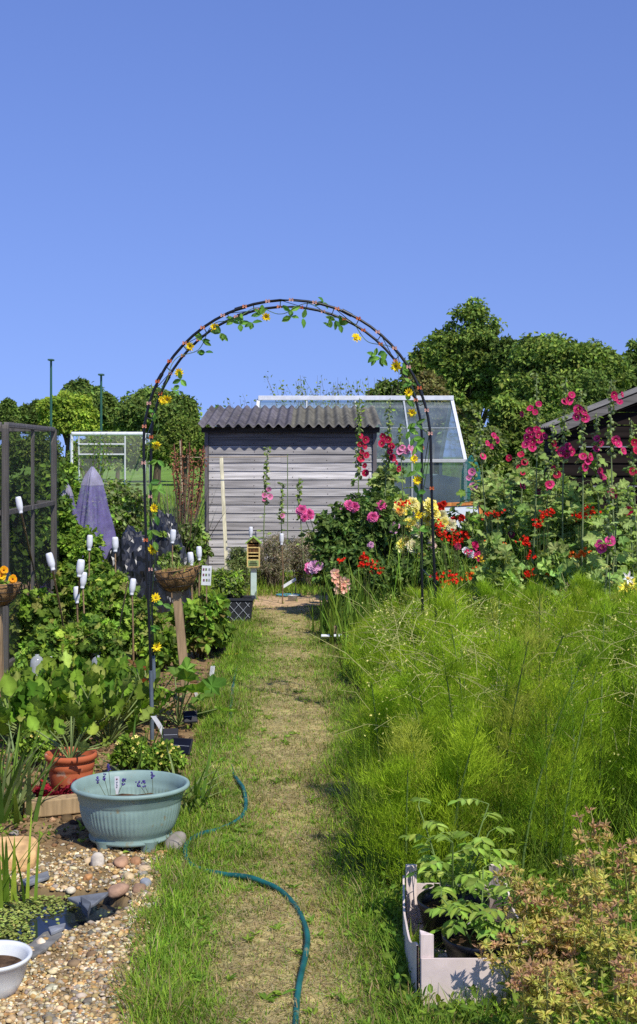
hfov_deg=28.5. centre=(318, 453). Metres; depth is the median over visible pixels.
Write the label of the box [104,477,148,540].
leafy shrub
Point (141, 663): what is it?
chard plant
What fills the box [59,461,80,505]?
leafy shrub
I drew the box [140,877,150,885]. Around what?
stone
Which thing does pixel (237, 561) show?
herb bush
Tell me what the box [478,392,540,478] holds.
hedge bush
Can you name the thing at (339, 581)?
gladiolus
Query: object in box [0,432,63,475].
field hedge
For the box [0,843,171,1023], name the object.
gravel
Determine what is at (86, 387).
round tree
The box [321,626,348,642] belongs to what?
white marker
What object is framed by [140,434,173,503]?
hawthorn bush
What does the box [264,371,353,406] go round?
sapling
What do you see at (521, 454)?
hollyhock
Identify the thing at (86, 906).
slate
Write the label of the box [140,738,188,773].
yellow flowered plant
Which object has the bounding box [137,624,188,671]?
climbing bean
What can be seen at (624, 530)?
mallow bush
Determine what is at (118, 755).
yellow flowered plant
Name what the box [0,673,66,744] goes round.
chard plant
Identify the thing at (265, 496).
hollyhock
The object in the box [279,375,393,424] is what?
sapling
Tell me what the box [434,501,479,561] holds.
rose bush
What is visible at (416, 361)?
tall tree
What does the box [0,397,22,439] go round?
round tree
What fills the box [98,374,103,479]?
lamp post
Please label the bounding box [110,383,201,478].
round tree
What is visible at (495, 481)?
mallow bush
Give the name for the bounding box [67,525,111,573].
leafy shrub
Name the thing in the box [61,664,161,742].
chard plant
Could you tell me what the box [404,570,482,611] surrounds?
crocosmia
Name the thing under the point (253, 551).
insect house
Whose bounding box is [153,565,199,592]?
hanging basket
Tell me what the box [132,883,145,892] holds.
stone
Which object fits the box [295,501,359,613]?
dahlia
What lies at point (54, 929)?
slate
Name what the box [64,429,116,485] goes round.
sapling
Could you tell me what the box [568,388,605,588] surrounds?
hollyhock
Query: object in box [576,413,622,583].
hollyhock
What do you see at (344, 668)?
long grass clump
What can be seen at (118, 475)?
round tree
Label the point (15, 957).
white pot
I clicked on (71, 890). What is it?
stone
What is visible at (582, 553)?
crocosmia
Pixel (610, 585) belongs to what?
asparagus stem
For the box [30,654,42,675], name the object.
bottle cloche
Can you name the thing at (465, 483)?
netted bush
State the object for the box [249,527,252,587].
topped cane
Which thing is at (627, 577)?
yellow lily
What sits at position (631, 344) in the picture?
broad tree
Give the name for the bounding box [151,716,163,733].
plant label
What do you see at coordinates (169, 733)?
solar lamp
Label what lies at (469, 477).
hollyhock
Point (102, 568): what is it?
currant bush
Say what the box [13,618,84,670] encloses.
currant bush
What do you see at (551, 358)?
broad tree
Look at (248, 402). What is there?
sapling
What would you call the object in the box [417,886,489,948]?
plant pot
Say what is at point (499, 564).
mallow bush
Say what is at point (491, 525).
mallow bush
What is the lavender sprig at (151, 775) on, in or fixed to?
on the oval planter at (131, 814)
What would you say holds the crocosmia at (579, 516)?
on the ground at (132, 477)
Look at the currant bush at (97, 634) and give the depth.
8.65 m
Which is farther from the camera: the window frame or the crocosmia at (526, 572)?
the window frame
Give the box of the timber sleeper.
[22,793,79,817]
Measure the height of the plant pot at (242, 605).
0.225 m
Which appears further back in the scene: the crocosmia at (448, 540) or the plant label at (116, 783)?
the crocosmia at (448, 540)
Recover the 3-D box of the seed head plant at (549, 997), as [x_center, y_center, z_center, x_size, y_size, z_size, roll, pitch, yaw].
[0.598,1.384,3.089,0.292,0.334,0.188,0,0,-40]
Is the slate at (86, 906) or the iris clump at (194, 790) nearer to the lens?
the slate at (86, 906)
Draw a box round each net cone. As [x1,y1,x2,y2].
[38,484,82,597]
[76,467,115,569]
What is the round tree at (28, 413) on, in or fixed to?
on the ground at (132, 477)
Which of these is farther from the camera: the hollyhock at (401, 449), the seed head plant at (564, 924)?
the hollyhock at (401, 449)
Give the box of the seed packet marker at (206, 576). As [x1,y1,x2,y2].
[201,565,211,660]
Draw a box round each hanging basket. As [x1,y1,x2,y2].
[0,580,21,606]
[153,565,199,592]
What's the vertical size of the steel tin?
0.062 m
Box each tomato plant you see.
[211,567,249,597]
[398,797,516,902]
[424,859,550,949]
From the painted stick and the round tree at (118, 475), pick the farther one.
the round tree at (118, 475)
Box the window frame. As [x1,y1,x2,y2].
[444,502,482,527]
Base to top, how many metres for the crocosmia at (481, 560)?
0.750 m
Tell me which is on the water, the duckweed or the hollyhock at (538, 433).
the duckweed
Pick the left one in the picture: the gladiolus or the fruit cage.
the fruit cage
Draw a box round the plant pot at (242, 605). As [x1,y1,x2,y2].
[224,595,254,621]
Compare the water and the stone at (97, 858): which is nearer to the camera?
the water
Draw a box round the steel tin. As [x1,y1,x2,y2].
[288,595,297,600]
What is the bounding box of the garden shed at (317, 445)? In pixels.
[198,405,381,571]
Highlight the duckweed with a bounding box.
[0,889,120,943]
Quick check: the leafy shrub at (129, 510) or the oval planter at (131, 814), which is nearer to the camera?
the oval planter at (131, 814)
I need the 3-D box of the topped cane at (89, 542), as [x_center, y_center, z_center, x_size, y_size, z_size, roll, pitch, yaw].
[-1.718,1.082,9.399,0.049,0.936,0.047,0,0,-41]
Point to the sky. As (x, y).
(168, 167)
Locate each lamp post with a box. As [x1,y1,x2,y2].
[48,359,53,462]
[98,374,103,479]
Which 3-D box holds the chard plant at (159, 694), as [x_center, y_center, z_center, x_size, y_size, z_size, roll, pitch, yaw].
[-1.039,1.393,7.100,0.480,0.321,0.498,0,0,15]
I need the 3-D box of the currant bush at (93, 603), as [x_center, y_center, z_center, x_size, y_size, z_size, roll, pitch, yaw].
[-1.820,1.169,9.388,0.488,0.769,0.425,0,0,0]
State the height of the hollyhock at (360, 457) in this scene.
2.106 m
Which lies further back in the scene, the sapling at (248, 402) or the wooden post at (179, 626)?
the sapling at (248, 402)
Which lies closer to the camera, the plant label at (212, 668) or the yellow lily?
the plant label at (212, 668)
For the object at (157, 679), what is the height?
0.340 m
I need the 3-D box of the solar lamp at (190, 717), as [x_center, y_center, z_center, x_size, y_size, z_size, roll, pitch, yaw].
[-0.719,1.514,7.026,0.080,0.133,0.043,0,0,-14]
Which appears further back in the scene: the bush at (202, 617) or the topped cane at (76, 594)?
the bush at (202, 617)
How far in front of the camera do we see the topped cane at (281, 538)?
12.89 m
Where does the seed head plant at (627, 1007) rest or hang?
on the ground at (132, 477)
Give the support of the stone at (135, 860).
on the gravel
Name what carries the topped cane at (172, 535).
on the ground at (132, 477)
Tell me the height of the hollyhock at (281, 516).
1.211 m
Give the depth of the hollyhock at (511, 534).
10.98 m
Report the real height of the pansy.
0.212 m
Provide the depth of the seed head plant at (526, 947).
3.42 m
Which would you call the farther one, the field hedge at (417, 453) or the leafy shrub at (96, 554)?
the field hedge at (417, 453)
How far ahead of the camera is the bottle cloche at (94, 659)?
8.47 m
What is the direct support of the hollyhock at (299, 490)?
on the ground at (132, 477)
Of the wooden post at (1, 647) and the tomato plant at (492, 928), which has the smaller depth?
the tomato plant at (492, 928)
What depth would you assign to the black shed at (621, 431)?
13.98 m
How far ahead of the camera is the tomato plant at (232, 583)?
11.48 m
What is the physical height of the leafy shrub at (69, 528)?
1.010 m
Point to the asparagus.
(419, 758)
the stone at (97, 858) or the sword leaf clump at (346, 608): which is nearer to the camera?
the stone at (97, 858)
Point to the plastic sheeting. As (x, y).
(130, 555)
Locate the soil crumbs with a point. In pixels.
(67, 818)
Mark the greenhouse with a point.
(452, 459)
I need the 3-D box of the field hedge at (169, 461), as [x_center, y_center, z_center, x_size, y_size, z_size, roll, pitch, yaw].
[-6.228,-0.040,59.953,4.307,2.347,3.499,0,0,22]
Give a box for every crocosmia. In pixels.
[325,551,408,616]
[354,498,449,614]
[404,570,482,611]
[424,519,525,601]
[435,509,530,584]
[440,555,524,605]
[442,540,528,603]
[448,549,481,596]
[477,507,577,583]
[513,504,636,573]
[514,535,536,585]
[545,546,620,594]
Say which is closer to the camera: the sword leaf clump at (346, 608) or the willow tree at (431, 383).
the sword leaf clump at (346, 608)
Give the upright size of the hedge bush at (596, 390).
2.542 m
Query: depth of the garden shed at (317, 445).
15.98 m
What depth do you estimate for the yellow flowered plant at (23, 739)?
6.15 m
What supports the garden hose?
on the ground at (132, 477)
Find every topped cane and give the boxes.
[15,496,39,597]
[46,552,63,625]
[73,586,79,622]
[76,559,84,614]
[80,572,86,612]
[86,535,92,584]
[112,537,118,571]
[129,578,135,660]
[170,529,175,625]
[187,552,193,599]
[196,546,201,595]
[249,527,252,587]
[279,533,283,603]
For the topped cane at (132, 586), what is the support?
on the ground at (132, 477)
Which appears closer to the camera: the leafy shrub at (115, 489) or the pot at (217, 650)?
the pot at (217, 650)
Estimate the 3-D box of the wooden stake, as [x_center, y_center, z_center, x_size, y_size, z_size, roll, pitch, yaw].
[-1.163,0.798,15.450,0.051,1.510,0.260,0,0,-24]
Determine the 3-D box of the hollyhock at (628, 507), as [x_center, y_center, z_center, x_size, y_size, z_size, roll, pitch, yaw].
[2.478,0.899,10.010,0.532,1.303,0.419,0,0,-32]
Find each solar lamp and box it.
[162,728,177,740]
[172,737,192,770]
[183,710,197,727]
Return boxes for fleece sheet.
[394,474,459,515]
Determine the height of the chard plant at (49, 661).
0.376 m
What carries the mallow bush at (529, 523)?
on the ground at (132, 477)
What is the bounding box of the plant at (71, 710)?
[27,701,112,757]
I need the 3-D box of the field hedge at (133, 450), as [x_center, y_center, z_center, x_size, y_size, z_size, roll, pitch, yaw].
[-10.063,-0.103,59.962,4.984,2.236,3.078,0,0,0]
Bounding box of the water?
[0,895,117,943]
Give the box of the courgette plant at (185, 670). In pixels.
[131,657,236,725]
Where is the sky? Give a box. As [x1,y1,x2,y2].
[0,0,636,456]
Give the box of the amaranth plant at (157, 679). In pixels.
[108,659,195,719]
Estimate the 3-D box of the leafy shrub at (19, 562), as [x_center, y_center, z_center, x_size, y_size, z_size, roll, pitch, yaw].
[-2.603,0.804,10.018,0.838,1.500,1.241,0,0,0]
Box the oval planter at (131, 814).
[71,770,189,852]
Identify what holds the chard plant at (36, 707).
on the ground at (132, 477)
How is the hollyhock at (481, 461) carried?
on the ground at (132, 477)
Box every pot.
[0,940,32,998]
[44,747,97,792]
[211,645,225,654]
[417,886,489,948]
[442,920,517,957]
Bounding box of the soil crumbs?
[0,668,636,1023]
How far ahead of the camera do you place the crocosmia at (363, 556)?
10.83 m
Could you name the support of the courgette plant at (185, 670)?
on the ground at (132, 477)
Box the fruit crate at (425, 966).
[403,864,529,1004]
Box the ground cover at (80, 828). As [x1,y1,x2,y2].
[0,616,634,1023]
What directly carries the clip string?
attached to the garden arch
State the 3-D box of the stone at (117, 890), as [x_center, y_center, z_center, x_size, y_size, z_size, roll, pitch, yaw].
[-0.702,1.536,4.398,0.082,0.042,0.055,0,0,-44]
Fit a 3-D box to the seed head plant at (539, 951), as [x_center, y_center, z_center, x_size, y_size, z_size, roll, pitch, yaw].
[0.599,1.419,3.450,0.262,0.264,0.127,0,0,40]
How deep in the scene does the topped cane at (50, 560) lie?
8.20 m
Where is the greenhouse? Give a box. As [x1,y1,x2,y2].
[256,396,466,496]
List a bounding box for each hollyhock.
[257,446,272,582]
[276,482,288,583]
[294,478,310,583]
[351,398,370,543]
[363,399,400,551]
[387,424,418,521]
[456,442,488,536]
[466,407,499,573]
[491,483,529,585]
[505,441,530,577]
[513,373,556,582]
[525,459,563,584]
[539,422,566,508]
[540,377,587,556]
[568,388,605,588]
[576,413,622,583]
[582,478,635,593]
[589,379,636,592]
[591,483,636,593]
[603,484,636,591]
[615,418,636,575]
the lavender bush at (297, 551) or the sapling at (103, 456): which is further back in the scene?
the sapling at (103, 456)
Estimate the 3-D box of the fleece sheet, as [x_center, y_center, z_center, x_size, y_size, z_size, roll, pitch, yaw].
[1.550,0.675,18.136,1.000,0.749,0.129,0,0,0]
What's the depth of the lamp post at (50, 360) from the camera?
57.95 m
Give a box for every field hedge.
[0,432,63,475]
[58,428,148,473]
[153,450,203,472]
[377,440,440,466]
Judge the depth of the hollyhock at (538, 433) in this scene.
10.77 m
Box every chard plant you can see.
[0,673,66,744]
[0,676,104,743]
[8,658,57,700]
[10,669,124,744]
[23,650,91,687]
[59,653,148,688]
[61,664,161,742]
[85,654,159,698]
[103,668,176,723]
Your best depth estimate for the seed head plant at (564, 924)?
3.43 m
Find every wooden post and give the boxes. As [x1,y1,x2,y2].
[0,605,3,699]
[172,591,191,702]
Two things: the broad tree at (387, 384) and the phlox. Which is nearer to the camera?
the phlox
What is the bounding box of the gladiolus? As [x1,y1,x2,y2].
[308,563,365,633]
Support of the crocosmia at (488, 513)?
on the ground at (132, 477)
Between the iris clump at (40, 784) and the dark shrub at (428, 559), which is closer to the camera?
the iris clump at (40, 784)
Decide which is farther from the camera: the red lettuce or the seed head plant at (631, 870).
the red lettuce
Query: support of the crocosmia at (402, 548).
on the ground at (132, 477)
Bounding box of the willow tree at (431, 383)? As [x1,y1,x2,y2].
[394,369,461,473]
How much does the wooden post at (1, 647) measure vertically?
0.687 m
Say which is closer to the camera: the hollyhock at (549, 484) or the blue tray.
the hollyhock at (549, 484)
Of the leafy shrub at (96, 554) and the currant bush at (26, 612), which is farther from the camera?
the leafy shrub at (96, 554)
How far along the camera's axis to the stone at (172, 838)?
4.90 m
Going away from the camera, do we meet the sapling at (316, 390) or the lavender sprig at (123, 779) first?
the lavender sprig at (123, 779)
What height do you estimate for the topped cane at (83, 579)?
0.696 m
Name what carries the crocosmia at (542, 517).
on the ground at (132, 477)
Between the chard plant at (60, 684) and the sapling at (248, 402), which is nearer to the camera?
the chard plant at (60, 684)
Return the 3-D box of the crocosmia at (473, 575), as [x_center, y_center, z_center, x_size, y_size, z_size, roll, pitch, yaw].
[1.312,1.105,9.985,0.918,0.890,0.951,0,0,-42]
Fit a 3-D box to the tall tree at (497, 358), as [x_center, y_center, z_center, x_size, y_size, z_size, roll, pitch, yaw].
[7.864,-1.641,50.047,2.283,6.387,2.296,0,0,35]
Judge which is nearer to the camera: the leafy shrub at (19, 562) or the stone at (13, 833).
the stone at (13, 833)
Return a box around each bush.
[9,586,74,658]
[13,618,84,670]
[49,558,108,627]
[72,613,130,660]
[90,567,141,624]
[91,562,128,579]
[118,595,166,659]
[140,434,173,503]
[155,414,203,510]
[161,589,237,658]
[225,546,250,581]
[257,531,294,588]
[280,530,312,585]
[362,463,412,552]
[373,497,456,595]
[434,401,509,481]
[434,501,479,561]
[460,455,480,501]
[460,511,484,562]
[466,531,526,613]
[469,473,502,512]
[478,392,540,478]
[478,501,532,562]
[480,465,505,485]
[497,466,543,526]
[502,457,544,505]
[511,505,559,580]
[517,411,562,471]
[532,541,587,622]
[541,470,570,516]
[547,481,607,583]
[557,366,636,414]
[603,485,636,581]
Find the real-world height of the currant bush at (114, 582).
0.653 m
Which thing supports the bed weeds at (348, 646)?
on the ground at (132, 477)
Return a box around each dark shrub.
[323,542,376,612]
[363,552,423,614]
[418,545,471,596]
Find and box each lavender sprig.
[96,764,125,795]
[135,772,154,794]
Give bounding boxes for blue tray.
[276,593,300,596]
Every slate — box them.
[22,871,49,886]
[29,931,61,959]
[48,923,65,935]
[68,892,107,907]
[81,897,90,917]
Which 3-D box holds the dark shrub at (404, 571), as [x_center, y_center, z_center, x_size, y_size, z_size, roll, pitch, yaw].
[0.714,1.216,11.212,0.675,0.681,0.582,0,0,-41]
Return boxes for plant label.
[115,776,118,793]
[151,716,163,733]
[210,666,214,675]
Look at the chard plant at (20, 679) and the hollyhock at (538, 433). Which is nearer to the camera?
the chard plant at (20, 679)
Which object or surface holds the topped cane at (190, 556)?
on the ground at (132, 477)
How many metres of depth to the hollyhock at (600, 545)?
9.38 m
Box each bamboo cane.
[118,582,127,632]
[179,441,183,519]
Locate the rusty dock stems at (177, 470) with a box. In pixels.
[167,439,208,523]
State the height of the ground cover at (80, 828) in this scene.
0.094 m
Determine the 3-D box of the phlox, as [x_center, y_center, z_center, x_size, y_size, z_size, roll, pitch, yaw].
[1.335,1.163,11.162,0.285,0.777,0.337,0,0,0]
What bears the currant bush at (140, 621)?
on the ground at (132, 477)
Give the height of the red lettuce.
0.131 m
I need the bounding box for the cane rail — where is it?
[187,454,287,579]
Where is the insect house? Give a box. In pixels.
[245,536,261,598]
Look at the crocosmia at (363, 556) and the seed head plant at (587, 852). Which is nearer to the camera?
the seed head plant at (587, 852)
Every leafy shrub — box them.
[0,469,44,636]
[9,460,74,596]
[45,510,85,580]
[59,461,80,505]
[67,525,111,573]
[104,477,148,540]
[110,488,147,539]
[157,531,181,568]
[178,519,213,596]
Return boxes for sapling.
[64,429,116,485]
[223,395,285,407]
[243,386,358,407]
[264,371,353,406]
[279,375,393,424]
[286,384,403,467]
[301,376,415,472]
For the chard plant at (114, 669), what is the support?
on the ground at (132, 477)
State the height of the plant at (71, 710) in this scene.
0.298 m
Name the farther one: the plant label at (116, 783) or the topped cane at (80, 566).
the topped cane at (80, 566)
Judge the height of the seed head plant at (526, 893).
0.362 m
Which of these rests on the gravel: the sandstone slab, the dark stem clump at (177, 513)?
the sandstone slab
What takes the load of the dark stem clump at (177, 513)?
on the ground at (132, 477)
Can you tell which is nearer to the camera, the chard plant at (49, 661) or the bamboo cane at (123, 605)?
the chard plant at (49, 661)
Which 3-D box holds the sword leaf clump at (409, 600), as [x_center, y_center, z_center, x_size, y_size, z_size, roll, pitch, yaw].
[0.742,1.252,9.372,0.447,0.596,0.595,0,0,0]
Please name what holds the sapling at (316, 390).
on the ground at (132, 477)
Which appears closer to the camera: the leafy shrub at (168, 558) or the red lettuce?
the red lettuce
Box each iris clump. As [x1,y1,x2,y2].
[0,711,75,823]
[21,746,70,797]
[99,717,170,772]
[145,740,241,819]
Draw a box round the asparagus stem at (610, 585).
[592,563,628,629]
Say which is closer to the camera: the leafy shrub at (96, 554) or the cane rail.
the leafy shrub at (96, 554)
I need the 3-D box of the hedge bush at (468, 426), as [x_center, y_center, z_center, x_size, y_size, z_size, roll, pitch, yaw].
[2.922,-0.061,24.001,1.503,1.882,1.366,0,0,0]
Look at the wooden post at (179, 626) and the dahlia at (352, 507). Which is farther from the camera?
the dahlia at (352, 507)
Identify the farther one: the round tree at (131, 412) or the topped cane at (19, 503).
the round tree at (131, 412)
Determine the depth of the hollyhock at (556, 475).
11.37 m
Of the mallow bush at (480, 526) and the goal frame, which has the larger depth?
the goal frame
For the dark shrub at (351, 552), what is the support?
on the ground at (132, 477)
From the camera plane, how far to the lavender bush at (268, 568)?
14.24 m
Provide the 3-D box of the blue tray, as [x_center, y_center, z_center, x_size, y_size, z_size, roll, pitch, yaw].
[-0.328,1.540,13.582,0.272,0.020,0.170,0,0,0]
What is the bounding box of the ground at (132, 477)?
[0,457,636,1023]
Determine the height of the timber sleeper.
0.070 m
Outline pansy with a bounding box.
[0,566,16,583]
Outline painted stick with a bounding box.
[283,578,295,592]
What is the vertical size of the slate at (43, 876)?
0.012 m
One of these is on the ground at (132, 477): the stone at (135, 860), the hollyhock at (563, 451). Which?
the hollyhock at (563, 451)
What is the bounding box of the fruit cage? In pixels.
[0,422,56,672]
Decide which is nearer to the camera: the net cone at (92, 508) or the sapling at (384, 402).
the net cone at (92, 508)
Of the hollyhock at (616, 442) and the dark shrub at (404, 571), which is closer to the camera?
the hollyhock at (616, 442)
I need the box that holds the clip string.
[141,298,433,570]
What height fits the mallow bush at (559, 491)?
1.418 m
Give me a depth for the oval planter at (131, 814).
4.88 m
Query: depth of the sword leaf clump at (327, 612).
10.85 m
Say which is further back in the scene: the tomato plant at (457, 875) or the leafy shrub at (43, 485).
the leafy shrub at (43, 485)
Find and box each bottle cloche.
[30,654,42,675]
[92,655,99,664]
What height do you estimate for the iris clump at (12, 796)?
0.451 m
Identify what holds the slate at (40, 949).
on the gravel
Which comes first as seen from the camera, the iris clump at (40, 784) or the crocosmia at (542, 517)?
the iris clump at (40, 784)
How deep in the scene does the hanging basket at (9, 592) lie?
7.63 m
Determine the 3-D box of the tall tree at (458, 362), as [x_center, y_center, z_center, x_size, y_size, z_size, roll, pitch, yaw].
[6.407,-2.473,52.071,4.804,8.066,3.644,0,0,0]
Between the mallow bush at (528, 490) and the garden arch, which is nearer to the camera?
the garden arch
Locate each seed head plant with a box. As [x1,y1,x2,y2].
[472,915,558,1021]
[492,865,583,951]
[496,924,583,1016]
[504,956,562,1023]
[506,863,556,960]
[524,957,605,1023]
[535,877,610,1018]
[552,806,627,998]
[553,952,636,1023]
[578,899,636,1021]
[608,838,636,967]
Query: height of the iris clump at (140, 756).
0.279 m
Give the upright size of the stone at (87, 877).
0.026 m
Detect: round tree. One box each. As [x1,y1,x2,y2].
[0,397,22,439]
[18,398,41,470]
[60,375,119,474]
[93,401,135,479]
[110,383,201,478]
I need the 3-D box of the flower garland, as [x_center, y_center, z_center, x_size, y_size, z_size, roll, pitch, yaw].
[-0.187,0.148,7.008,1.618,1.990,0.487,0,0,0]
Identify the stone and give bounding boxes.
[9,830,18,835]
[66,886,75,893]
[83,874,92,880]
[91,852,104,866]
[107,883,129,897]
[114,856,128,867]
[123,872,133,878]
[130,856,140,864]
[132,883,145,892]
[138,865,151,871]
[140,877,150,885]
[164,831,185,851]
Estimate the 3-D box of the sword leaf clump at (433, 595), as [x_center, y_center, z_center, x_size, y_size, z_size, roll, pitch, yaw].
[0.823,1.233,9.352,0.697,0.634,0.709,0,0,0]
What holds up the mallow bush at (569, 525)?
on the ground at (132, 477)
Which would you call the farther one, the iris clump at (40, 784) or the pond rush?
the iris clump at (40, 784)
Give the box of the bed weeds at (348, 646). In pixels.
[324,594,398,724]
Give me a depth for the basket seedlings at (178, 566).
7.86 m
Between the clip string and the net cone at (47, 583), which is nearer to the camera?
the clip string
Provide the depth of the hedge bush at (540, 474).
17.84 m
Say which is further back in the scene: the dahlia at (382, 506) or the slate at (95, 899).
the dahlia at (382, 506)
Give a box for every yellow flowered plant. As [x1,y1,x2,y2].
[16,725,55,767]
[106,733,147,769]
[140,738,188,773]
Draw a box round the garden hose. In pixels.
[182,668,310,1023]
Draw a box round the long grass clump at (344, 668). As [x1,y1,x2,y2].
[309,618,363,683]
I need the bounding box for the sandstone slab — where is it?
[0,836,37,871]
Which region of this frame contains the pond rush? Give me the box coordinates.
[0,811,51,907]
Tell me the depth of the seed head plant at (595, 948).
3.33 m
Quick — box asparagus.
[305,565,636,894]
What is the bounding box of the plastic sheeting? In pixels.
[106,525,168,612]
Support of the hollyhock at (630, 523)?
on the ground at (132, 477)
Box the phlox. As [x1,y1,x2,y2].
[454,541,480,577]
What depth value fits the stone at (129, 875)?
4.57 m
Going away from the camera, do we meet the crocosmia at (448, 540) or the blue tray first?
the crocosmia at (448, 540)
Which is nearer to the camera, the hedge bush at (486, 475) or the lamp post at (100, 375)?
the hedge bush at (486, 475)
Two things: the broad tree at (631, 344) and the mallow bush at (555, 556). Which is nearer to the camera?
the mallow bush at (555, 556)
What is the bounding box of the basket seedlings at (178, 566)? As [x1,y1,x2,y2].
[153,560,201,575]
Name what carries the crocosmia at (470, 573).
on the ground at (132, 477)
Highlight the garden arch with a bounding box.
[142,299,438,739]
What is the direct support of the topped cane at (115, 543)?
on the ground at (132, 477)
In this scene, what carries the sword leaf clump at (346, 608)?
on the ground at (132, 477)
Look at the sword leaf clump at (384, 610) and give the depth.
9.47 m
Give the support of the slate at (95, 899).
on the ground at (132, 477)
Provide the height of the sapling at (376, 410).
2.999 m
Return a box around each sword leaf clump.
[312,604,375,631]
[319,584,379,643]
[330,581,400,647]
[355,591,410,641]
[388,576,475,611]
[389,586,443,623]
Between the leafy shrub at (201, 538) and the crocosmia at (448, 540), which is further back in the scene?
the leafy shrub at (201, 538)
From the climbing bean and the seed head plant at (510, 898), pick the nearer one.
the seed head plant at (510, 898)
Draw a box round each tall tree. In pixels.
[391,337,462,473]
[421,296,516,431]
[484,333,535,399]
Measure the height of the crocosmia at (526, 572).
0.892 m
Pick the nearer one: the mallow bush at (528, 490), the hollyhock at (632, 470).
the hollyhock at (632, 470)
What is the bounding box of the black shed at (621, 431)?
[540,387,636,535]
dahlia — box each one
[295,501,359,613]
[329,492,381,560]
[347,492,406,583]
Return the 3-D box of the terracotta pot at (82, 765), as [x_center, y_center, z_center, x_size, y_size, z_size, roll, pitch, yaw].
[-1.106,1.443,5.595,0.234,0.214,0.234,0,0,0]
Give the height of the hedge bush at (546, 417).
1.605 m
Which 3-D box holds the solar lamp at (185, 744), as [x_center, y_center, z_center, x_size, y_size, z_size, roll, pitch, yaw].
[-0.679,1.494,6.171,0.115,0.172,0.056,0,0,17]
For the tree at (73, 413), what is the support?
on the ground at (132, 477)
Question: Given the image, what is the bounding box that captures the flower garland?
[141,297,429,651]
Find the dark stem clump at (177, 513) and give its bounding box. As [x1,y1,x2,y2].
[115,466,223,562]
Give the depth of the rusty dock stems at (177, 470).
14.59 m
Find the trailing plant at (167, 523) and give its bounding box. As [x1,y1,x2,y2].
[152,509,190,611]
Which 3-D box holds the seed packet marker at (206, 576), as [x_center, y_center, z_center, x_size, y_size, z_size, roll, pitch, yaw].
[-0.832,1.192,9.297,0.079,0.716,0.016,0,0,0]
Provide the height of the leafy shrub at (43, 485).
1.495 m
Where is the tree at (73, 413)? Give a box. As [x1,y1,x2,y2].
[34,390,102,457]
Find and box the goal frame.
[70,432,149,483]
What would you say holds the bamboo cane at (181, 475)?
on the ground at (132, 477)
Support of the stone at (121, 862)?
on the gravel
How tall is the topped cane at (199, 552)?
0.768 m
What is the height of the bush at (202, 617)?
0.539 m
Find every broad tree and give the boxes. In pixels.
[365,377,427,465]
[491,331,636,418]
[621,338,636,412]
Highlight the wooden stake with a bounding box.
[219,458,228,569]
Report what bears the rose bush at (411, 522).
on the ground at (132, 477)
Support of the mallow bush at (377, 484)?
on the ground at (132, 477)
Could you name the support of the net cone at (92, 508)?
on the ground at (132, 477)
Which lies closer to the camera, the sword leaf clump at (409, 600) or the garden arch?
the garden arch
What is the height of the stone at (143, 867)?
0.032 m
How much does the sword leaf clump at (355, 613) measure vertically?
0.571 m
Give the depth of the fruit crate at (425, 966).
3.49 m
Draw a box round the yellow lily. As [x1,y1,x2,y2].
[618,571,636,594]
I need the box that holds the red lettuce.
[31,778,76,796]
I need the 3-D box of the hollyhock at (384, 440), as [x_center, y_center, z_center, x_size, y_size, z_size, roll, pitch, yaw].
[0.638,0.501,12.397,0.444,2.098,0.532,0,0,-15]
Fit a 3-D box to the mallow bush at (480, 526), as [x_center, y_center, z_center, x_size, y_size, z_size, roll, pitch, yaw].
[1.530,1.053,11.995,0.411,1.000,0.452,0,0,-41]
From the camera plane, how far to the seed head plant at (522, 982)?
3.12 m
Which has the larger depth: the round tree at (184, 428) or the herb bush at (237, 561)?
the round tree at (184, 428)
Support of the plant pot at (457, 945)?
in the fruit crate at (425, 966)

